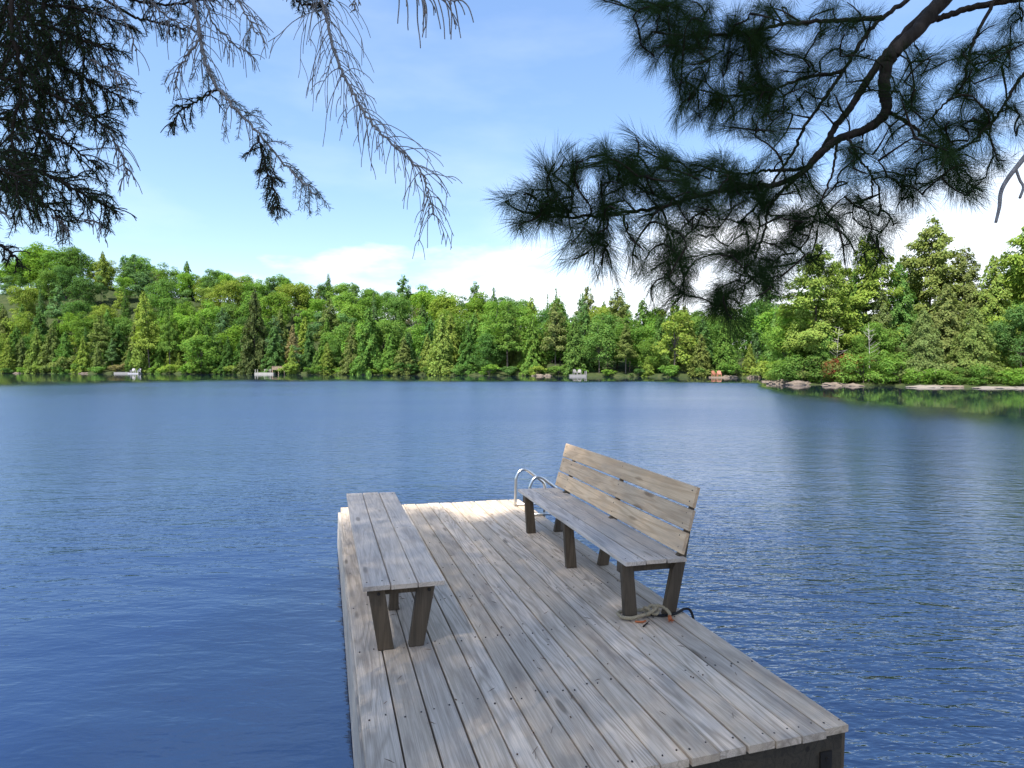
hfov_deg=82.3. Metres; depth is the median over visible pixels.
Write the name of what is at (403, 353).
cedar tree
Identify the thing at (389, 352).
cedar tree
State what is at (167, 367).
shrub
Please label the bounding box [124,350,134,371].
cedar tree
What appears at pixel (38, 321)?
hemlock tree
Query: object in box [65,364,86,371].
shrub
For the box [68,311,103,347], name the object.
maple tree
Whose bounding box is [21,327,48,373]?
hemlock tree
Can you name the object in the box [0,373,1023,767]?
lake water
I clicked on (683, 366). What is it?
hemlock tree
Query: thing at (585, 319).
hemlock tree
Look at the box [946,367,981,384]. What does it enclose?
shrub
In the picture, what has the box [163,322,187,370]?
hemlock tree
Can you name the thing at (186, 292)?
birch tree
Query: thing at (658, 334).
hemlock tree
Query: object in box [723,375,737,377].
shore rock
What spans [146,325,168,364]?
maple tree
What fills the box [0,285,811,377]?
shore
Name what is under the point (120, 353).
hemlock tree
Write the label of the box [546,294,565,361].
hemlock tree
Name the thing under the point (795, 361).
shrub
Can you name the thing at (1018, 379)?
shrub
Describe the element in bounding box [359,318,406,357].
maple tree
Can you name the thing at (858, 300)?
pine tree
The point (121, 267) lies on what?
pine tree
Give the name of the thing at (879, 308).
hemlock tree
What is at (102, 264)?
hemlock tree
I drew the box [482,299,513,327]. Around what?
maple tree
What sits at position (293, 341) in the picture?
cedar tree
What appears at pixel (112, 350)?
pine tree
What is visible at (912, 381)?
shrub
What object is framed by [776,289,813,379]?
hemlock tree
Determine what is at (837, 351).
dead tree
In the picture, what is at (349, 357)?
hemlock tree
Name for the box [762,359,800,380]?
shrub
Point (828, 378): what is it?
shrub
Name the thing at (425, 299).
maple tree
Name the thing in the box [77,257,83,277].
spruce tree
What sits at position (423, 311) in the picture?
hemlock tree
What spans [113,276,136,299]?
maple tree
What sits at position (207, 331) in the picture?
hemlock tree
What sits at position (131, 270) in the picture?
birch tree
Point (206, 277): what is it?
maple tree
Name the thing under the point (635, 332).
maple tree
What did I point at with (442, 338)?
cedar tree
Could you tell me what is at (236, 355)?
hemlock tree
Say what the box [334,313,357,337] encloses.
birch tree
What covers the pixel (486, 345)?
maple tree
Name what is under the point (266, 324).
maple tree
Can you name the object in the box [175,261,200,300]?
hemlock tree
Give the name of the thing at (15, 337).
hemlock tree
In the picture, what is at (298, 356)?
birch tree
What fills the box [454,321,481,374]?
hemlock tree
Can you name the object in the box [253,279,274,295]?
maple tree
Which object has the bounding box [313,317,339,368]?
hemlock tree
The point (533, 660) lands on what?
needle litter
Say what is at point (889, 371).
shrub
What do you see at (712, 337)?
cedar tree
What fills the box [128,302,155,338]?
pine tree
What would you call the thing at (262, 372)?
dock
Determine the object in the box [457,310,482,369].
hemlock tree
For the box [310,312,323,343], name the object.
birch tree
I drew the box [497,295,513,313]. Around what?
maple tree
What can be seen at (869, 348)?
dead tree
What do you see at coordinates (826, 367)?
shrub
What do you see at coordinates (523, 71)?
sky
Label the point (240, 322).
maple tree
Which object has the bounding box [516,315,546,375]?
hemlock tree
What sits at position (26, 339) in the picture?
maple tree
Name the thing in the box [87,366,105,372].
shrub
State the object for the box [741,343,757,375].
cedar tree
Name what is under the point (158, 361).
hemlock tree
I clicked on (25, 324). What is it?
maple tree
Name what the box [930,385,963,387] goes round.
rock ledge
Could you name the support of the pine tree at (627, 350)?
on the shore
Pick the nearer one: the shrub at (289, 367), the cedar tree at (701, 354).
the cedar tree at (701, 354)
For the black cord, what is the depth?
3.65 m
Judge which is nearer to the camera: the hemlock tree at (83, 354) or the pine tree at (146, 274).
the hemlock tree at (83, 354)
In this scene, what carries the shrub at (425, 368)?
on the shore
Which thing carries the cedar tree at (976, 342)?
on the rocky point
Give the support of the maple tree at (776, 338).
on the rocky point
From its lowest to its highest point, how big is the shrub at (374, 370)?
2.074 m
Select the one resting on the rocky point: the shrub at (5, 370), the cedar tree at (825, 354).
the cedar tree at (825, 354)
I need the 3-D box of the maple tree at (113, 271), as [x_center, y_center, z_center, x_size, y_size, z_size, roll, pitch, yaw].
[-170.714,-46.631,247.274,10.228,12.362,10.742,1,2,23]
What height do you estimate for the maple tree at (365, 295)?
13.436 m
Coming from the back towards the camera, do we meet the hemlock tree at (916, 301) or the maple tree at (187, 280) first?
the maple tree at (187, 280)
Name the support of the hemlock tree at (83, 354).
on the shore
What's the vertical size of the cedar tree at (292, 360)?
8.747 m
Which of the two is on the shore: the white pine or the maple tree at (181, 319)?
the maple tree at (181, 319)
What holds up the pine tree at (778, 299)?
on the shore
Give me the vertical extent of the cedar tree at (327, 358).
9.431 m
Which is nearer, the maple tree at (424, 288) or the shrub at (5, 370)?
the shrub at (5, 370)
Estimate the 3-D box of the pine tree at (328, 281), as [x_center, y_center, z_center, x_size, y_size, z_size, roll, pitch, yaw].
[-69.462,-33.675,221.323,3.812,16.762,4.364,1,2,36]
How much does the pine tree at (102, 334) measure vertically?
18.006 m
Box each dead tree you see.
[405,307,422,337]
[831,326,845,360]
[863,329,876,381]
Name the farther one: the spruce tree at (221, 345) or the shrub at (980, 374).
the spruce tree at (221, 345)
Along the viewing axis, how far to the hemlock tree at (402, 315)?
176.88 m
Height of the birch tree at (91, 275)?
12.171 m
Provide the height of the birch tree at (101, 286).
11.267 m
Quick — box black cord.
[642,607,694,619]
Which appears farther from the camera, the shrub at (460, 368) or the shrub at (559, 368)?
the shrub at (460, 368)
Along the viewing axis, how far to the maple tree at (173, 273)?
233.76 m
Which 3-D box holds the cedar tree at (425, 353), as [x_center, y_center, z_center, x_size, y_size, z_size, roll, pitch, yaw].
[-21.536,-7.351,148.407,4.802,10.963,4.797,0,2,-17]
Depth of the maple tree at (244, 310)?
199.22 m
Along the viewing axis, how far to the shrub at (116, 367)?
178.80 m
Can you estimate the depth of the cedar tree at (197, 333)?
172.00 m
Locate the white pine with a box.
[482,0,1023,360]
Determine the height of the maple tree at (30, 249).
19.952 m
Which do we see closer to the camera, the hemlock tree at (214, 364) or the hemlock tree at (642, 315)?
the hemlock tree at (642, 315)
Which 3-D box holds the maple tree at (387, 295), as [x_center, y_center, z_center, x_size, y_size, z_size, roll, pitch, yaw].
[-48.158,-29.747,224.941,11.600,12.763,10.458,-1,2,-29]
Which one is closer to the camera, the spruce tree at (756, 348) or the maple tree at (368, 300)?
the spruce tree at (756, 348)
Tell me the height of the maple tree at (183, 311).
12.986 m
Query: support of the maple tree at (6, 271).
on the shore
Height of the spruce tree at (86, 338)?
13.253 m
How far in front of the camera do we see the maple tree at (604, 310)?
148.77 m
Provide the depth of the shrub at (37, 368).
182.42 m
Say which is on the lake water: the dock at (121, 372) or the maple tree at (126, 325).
the dock at (121, 372)
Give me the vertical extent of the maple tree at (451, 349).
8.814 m
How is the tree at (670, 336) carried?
on the shore
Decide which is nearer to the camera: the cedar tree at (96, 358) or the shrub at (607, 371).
the shrub at (607, 371)
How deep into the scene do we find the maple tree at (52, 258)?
239.14 m
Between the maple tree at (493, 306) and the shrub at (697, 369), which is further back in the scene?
the maple tree at (493, 306)
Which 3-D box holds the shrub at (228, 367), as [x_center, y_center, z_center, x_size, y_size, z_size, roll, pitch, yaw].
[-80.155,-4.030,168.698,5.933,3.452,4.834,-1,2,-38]
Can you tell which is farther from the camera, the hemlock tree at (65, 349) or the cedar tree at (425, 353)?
the hemlock tree at (65, 349)
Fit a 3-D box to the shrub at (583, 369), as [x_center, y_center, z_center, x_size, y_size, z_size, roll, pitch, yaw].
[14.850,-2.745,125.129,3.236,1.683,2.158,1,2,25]
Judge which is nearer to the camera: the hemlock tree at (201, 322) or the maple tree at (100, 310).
the hemlock tree at (201, 322)
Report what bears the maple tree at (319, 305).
on the shore
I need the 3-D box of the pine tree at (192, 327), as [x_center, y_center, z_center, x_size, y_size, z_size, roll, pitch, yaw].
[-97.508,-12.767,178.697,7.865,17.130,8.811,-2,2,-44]
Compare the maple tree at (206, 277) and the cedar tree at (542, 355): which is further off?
the maple tree at (206, 277)
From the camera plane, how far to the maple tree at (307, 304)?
211.54 m
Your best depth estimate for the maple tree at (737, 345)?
124.31 m
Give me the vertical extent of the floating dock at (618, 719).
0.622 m
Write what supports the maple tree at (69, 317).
on the shore
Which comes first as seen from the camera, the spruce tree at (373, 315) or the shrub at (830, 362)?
the shrub at (830, 362)
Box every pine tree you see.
[43,284,71,333]
[85,314,122,357]
[104,338,121,368]
[116,255,127,278]
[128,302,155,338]
[129,296,160,372]
[137,264,154,291]
[156,304,181,371]
[178,314,200,363]
[210,307,231,349]
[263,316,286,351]
[313,298,343,342]
[314,288,322,298]
[323,273,332,301]
[388,274,416,311]
[462,281,487,317]
[489,287,499,321]
[492,302,524,366]
[540,299,569,365]
[572,292,588,326]
[574,285,598,318]
[604,288,639,368]
[614,323,638,373]
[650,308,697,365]
[760,291,783,324]
[768,244,859,354]
[811,260,850,330]
[833,233,916,346]
[898,214,975,329]
[931,245,998,329]
[985,226,1023,331]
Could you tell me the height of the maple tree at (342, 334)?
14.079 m
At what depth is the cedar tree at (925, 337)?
58.33 m
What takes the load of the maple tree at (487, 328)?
on the shore
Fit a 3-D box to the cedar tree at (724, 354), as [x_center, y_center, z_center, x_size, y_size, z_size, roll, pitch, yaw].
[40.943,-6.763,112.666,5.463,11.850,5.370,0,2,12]
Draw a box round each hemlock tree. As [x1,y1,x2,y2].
[0,304,9,340]
[0,307,10,349]
[1,324,28,364]
[12,336,27,370]
[14,304,29,333]
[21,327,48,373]
[24,309,48,345]
[36,323,61,373]
[44,317,63,354]
[50,331,76,373]
[70,336,92,373]
[87,309,119,361]
[92,251,115,289]
[103,324,127,370]
[122,319,153,370]
[133,291,145,319]
[149,330,170,373]
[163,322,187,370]
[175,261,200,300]
[187,315,205,361]
[202,323,217,363]
[205,336,221,373]
[217,336,235,373]
[231,286,267,373]
[233,333,245,373]
[260,326,285,373]
[267,309,289,360]
[295,323,318,369]
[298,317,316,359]
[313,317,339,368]
[337,323,359,374]
[348,306,384,374]
[385,315,403,357]
[394,304,409,342]
[397,332,419,374]
[411,305,428,345]
[416,315,435,368]
[445,311,460,366]
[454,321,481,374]
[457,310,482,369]
[471,309,481,336]
[497,318,526,370]
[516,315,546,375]
[522,297,538,348]
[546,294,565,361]
[578,308,602,371]
[622,298,649,362]
[642,315,672,373]
[665,300,690,356]
[665,305,697,370]
[686,317,719,373]
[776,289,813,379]
[830,272,872,362]
[859,288,902,369]
[886,262,919,378]
[905,283,931,325]
[924,283,969,384]
[960,255,1023,372]
[993,266,1023,351]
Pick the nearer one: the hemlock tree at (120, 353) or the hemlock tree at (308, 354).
the hemlock tree at (308, 354)
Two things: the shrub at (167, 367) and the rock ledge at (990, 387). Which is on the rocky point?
the rock ledge at (990, 387)
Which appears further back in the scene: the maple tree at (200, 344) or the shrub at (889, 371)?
the maple tree at (200, 344)
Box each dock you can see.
[114,372,132,373]
[254,369,275,373]
[337,499,848,767]
[569,371,586,376]
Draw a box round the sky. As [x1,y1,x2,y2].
[0,0,1023,340]
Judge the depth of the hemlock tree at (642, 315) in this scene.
147.30 m
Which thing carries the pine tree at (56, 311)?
on the shore
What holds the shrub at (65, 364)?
on the shore
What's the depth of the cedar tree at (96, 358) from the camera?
179.75 m
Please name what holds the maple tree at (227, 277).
on the shore
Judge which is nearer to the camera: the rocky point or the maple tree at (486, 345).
the rocky point
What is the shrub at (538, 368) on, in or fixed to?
on the shore
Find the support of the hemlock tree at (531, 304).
on the shore
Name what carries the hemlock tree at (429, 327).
on the shore
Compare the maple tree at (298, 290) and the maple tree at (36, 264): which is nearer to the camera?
the maple tree at (298, 290)
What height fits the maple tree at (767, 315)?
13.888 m
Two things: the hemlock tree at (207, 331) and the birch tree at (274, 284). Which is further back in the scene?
the birch tree at (274, 284)
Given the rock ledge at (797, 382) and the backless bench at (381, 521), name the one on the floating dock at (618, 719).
the backless bench at (381, 521)
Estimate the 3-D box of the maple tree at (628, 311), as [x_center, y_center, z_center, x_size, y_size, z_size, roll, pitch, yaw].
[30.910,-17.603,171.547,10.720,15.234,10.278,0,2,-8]
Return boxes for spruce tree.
[0,0,473,275]
[34,289,48,330]
[36,263,47,300]
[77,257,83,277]
[80,327,92,363]
[120,285,132,327]
[218,327,226,361]
[369,288,377,323]
[493,305,502,364]
[545,294,549,316]
[728,319,739,368]
[748,306,763,369]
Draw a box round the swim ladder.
[514,468,557,517]
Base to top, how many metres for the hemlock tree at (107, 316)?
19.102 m
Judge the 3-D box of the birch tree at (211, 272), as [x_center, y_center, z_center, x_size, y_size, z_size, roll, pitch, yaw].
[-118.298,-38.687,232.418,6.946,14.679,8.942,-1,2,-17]
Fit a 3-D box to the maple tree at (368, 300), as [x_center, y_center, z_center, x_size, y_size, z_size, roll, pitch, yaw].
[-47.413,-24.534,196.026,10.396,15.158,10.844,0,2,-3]
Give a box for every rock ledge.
[766,379,790,383]
[785,380,811,384]
[822,382,845,385]
[843,383,863,385]
[906,385,942,387]
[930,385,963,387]
[971,386,1008,387]
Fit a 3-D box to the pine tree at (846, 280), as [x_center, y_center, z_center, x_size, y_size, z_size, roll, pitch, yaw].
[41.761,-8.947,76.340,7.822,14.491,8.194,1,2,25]
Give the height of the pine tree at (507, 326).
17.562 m
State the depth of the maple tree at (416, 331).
159.85 m
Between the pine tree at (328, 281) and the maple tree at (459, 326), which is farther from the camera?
the pine tree at (328, 281)
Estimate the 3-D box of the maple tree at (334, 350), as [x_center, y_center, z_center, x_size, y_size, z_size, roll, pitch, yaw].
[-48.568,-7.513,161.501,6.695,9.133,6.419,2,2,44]
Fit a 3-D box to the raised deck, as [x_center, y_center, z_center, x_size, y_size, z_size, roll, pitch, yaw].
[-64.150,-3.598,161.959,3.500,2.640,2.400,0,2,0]
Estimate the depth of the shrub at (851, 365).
60.65 m
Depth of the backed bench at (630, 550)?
4.21 m
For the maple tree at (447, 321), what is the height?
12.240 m
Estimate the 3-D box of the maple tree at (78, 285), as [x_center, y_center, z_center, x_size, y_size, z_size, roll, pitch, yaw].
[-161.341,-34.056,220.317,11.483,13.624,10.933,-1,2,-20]
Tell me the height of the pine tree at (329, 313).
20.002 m
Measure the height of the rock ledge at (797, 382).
0.745 m
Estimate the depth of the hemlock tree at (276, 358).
163.59 m
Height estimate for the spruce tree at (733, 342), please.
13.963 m
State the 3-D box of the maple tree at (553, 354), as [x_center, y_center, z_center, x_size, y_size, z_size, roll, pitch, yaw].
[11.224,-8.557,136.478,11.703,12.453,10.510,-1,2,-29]
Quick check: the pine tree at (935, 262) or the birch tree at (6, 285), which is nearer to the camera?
the pine tree at (935, 262)
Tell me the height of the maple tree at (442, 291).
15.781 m
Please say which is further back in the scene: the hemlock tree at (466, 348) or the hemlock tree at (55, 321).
the hemlock tree at (55, 321)
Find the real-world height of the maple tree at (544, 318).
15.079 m
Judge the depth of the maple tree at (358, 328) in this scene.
156.82 m
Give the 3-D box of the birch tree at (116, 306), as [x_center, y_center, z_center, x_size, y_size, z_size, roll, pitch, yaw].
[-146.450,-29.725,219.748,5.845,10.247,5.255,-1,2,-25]
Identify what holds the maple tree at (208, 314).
on the shore
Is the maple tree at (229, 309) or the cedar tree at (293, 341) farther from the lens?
the maple tree at (229, 309)
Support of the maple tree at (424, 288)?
on the shore
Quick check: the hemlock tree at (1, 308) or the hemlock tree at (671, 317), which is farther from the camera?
the hemlock tree at (1, 308)
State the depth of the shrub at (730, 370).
109.74 m
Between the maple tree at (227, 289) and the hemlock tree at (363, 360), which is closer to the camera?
the hemlock tree at (363, 360)
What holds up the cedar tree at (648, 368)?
on the shore
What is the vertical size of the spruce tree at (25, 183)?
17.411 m
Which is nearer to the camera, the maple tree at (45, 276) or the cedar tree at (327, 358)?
the cedar tree at (327, 358)
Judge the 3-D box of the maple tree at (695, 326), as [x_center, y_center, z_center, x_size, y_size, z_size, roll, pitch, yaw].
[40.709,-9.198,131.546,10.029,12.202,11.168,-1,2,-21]
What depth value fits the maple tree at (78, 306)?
205.19 m
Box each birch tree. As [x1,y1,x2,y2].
[0,275,16,299]
[63,335,80,358]
[85,263,96,280]
[92,275,108,298]
[112,291,130,311]
[120,254,144,284]
[129,276,150,297]
[176,289,191,307]
[203,268,220,303]
[260,276,281,298]
[289,345,302,367]
[293,309,311,334]
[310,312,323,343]
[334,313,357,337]
[346,282,359,304]
[567,313,589,332]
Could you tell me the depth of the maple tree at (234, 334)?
177.53 m
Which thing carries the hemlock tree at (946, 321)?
on the rocky point
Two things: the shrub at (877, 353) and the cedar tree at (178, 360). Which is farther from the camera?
the cedar tree at (178, 360)
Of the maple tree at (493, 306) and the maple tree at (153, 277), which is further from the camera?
the maple tree at (153, 277)
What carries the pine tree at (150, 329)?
on the shore
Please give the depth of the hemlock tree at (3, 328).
202.84 m
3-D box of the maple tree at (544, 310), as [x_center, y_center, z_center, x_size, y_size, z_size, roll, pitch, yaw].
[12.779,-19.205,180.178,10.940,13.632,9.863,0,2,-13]
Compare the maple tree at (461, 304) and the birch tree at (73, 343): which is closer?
the birch tree at (73, 343)
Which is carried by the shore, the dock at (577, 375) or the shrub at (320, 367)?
the shrub at (320, 367)
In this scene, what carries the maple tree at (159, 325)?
on the shore
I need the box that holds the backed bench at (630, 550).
[518,443,699,615]
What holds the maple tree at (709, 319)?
on the shore
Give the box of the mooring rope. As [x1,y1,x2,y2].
[616,604,673,622]
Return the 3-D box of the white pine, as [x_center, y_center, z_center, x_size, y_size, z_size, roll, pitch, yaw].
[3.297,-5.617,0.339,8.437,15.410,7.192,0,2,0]
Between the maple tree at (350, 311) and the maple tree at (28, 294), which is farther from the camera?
the maple tree at (28, 294)
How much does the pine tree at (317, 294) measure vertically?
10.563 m
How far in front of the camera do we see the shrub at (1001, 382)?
55.66 m
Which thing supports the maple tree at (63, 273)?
on the shore
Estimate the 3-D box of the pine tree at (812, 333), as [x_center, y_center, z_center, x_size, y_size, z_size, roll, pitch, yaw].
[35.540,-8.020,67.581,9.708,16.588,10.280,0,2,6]
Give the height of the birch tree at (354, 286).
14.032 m
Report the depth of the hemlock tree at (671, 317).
140.55 m
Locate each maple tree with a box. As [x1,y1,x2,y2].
[0,263,18,285]
[0,333,11,361]
[1,311,35,341]
[6,286,45,316]
[8,255,34,284]
[9,244,46,288]
[15,267,36,287]
[17,241,55,281]
[18,334,49,359]
[30,269,61,301]
[38,248,81,277]
[48,265,79,298]
[56,246,96,274]
[56,312,81,342]
[60,300,97,328]
[63,275,99,305]
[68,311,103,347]
[85,303,121,326]
[91,259,120,279]
[108,316,134,348]
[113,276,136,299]
[116,255,158,290]
[144,277,179,306]
[145,268,158,286]
[146,287,179,324]
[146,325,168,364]
[151,318,171,345]
[152,262,181,297]
[159,313,204,351]
[173,273,199,299]
[173,301,197,333]
[177,334,222,372]
[192,276,203,295]
[194,287,216,309]
[194,299,223,335]
[195,274,216,290]
[206,279,245,308]
[210,269,232,301]
[214,324,251,357]
[215,273,241,296]
[218,302,242,325]
[226,316,247,332]
[233,274,270,312]
[234,291,268,321]
[236,275,255,297]
[238,317,271,344]
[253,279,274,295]
[258,291,296,326]
[275,282,316,322]
[276,273,292,298]
[293,287,316,312]
[305,298,328,323]
[311,283,336,308]
[321,322,357,366]
[321,340,344,368]
[324,282,356,305]
[330,291,360,323]
[330,300,364,333]
[341,320,379,354]
[356,288,384,321]
[357,288,386,319]
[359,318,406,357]
[376,295,415,331]
[379,290,395,318]
[406,291,440,321]
[407,315,437,360]
[408,284,435,318]
[428,293,466,324]
[433,309,470,348]
[433,346,455,366]
[434,316,464,343]
[437,288,456,304]
[456,295,469,321]
[461,312,493,341]
[465,291,488,322]
[470,332,506,369]
[475,310,508,369]
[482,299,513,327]
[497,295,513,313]
[508,298,538,330]
[515,306,543,354]
[532,310,574,362]
[536,320,572,371]
[539,302,566,317]
[579,305,615,348]
[579,318,618,372]
[588,311,633,368]
[606,299,632,323]
[612,315,650,372]
[631,313,678,359]
[636,337,662,372]
[670,316,711,353]
[684,309,705,335]
[705,311,735,343]
[710,313,747,360]
[733,299,782,357]
[736,300,766,356]
[751,303,809,361]
[759,315,809,378]
[848,321,899,363]
[985,303,1023,370]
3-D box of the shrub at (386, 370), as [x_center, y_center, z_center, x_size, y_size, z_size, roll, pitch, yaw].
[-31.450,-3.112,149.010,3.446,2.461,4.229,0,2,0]
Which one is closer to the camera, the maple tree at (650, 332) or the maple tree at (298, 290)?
the maple tree at (650, 332)
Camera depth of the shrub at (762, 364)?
103.44 m
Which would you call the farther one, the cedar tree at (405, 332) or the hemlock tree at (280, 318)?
the hemlock tree at (280, 318)
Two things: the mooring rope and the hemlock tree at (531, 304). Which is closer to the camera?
the mooring rope
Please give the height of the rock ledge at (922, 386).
0.349 m
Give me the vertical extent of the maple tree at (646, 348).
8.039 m
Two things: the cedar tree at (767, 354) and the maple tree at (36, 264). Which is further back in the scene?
the maple tree at (36, 264)
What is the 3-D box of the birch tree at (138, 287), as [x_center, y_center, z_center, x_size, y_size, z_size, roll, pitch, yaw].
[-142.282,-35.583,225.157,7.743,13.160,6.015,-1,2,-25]
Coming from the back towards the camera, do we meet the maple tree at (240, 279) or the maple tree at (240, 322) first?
the maple tree at (240, 279)
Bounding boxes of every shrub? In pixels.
[0,368,14,373]
[16,367,26,371]
[31,365,50,371]
[48,355,76,370]
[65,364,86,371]
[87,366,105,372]
[107,363,125,371]
[158,364,180,372]
[177,364,200,373]
[193,365,215,373]
[223,365,241,372]
[276,363,299,372]
[303,367,317,373]
[314,365,333,372]
[365,368,379,373]
[383,368,393,373]
[392,362,418,373]
[419,366,432,373]
[450,364,475,374]
[478,364,499,374]
[500,365,518,374]
[528,366,546,374]
[547,364,565,374]
[575,367,588,372]
[601,369,616,375]
[629,368,645,375]
[657,365,680,376]
[693,366,709,375]
[717,363,749,375]
[748,361,778,377]
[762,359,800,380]
[769,353,824,381]
[796,355,845,382]
[821,353,874,380]
[823,368,854,382]
[832,353,900,382]
[852,349,921,383]
[872,357,926,383]
[902,367,941,383]
[921,365,960,384]
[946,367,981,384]
[968,364,1008,384]
[991,367,1023,384]
[994,367,1023,385]
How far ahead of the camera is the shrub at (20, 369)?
183.93 m
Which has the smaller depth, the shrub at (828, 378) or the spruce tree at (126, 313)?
the shrub at (828, 378)
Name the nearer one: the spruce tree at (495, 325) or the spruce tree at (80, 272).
the spruce tree at (495, 325)
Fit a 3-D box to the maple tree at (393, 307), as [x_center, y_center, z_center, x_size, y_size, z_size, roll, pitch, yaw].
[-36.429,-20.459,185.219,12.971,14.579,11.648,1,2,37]
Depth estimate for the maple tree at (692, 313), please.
157.04 m
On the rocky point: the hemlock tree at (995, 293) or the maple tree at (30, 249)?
the hemlock tree at (995, 293)
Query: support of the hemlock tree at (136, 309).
on the shore
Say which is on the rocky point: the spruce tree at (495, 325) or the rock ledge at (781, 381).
the rock ledge at (781, 381)
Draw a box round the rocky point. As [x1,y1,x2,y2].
[796,367,1023,387]
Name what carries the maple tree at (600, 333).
on the shore
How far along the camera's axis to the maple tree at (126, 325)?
196.19 m
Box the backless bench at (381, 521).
[346,492,444,650]
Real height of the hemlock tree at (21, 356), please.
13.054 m
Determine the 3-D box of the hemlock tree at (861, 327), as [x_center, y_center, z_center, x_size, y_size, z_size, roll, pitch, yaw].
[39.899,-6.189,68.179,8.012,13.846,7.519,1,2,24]
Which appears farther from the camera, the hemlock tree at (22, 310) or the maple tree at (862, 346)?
the hemlock tree at (22, 310)
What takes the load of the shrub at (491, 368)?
on the shore
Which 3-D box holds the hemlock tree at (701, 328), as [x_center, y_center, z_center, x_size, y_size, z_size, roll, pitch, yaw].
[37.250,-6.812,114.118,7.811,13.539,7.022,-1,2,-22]
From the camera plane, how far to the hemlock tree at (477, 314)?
152.09 m
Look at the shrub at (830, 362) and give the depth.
62.83 m
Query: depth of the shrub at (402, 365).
144.74 m
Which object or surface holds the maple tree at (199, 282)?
on the shore
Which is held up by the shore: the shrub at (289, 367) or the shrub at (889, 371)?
the shrub at (289, 367)
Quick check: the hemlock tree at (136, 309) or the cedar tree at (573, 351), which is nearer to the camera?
the cedar tree at (573, 351)
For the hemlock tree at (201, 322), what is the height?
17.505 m
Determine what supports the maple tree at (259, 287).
on the shore
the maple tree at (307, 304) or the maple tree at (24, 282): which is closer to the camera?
the maple tree at (307, 304)
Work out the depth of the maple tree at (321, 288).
221.03 m
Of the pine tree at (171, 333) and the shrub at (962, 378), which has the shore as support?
the pine tree at (171, 333)
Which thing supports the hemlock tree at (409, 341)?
on the shore
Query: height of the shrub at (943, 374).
2.579 m
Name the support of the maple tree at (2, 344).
on the shore
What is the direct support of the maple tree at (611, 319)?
on the shore
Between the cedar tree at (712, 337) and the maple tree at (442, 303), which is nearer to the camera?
the cedar tree at (712, 337)
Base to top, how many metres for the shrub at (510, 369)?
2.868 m
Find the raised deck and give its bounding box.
[272,366,286,373]
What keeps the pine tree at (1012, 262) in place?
on the rocky point
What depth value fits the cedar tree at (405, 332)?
155.76 m
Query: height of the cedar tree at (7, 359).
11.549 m
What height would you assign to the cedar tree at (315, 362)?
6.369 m
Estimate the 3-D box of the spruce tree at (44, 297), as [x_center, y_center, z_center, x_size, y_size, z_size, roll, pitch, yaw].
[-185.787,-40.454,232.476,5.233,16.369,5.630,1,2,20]
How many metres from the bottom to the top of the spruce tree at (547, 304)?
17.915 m
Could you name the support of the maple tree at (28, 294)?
on the shore
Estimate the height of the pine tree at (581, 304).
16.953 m
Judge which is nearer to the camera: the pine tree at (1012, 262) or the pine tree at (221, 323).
the pine tree at (1012, 262)
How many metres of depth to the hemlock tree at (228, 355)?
169.85 m
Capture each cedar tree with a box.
[0,338,17,373]
[90,343,103,371]
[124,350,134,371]
[128,327,153,373]
[174,353,182,371]
[186,328,206,371]
[284,325,301,368]
[285,345,298,373]
[311,351,320,371]
[318,342,336,374]
[379,332,398,374]
[391,337,415,374]
[397,326,413,358]
[418,334,432,371]
[426,312,453,374]
[536,334,548,371]
[561,317,589,375]
[640,354,654,376]
[686,334,712,377]
[704,321,716,370]
[712,318,738,373]
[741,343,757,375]
[759,310,781,372]
[806,330,838,382]
[895,308,952,384]
[944,303,1004,384]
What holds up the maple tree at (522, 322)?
on the shore
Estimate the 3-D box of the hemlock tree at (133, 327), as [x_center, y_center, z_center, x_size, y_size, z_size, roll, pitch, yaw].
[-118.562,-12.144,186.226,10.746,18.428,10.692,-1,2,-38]
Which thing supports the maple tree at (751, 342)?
on the shore
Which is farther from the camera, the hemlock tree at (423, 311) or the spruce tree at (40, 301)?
the spruce tree at (40, 301)
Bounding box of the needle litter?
[384,513,735,762]
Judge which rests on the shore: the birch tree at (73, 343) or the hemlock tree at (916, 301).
the birch tree at (73, 343)
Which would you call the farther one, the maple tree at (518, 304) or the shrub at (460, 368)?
the maple tree at (518, 304)
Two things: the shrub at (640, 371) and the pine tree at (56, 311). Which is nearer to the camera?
the shrub at (640, 371)
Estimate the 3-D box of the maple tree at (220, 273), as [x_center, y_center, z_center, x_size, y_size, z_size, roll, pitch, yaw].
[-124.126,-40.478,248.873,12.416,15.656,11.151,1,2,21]
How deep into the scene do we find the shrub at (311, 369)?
158.52 m
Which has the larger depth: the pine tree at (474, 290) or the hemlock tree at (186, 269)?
the hemlock tree at (186, 269)
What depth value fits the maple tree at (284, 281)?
238.23 m
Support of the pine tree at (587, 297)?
on the shore
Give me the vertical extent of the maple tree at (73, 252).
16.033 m
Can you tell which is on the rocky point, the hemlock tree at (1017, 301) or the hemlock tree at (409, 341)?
the hemlock tree at (1017, 301)
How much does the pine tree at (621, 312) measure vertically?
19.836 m
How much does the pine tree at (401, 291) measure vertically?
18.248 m
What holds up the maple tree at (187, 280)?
on the shore
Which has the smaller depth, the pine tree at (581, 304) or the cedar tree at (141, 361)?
the pine tree at (581, 304)
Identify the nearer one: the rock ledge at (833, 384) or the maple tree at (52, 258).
the rock ledge at (833, 384)
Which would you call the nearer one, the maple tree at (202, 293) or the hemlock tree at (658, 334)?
the hemlock tree at (658, 334)
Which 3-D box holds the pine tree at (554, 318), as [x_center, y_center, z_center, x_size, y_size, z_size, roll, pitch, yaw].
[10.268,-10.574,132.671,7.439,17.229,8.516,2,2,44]

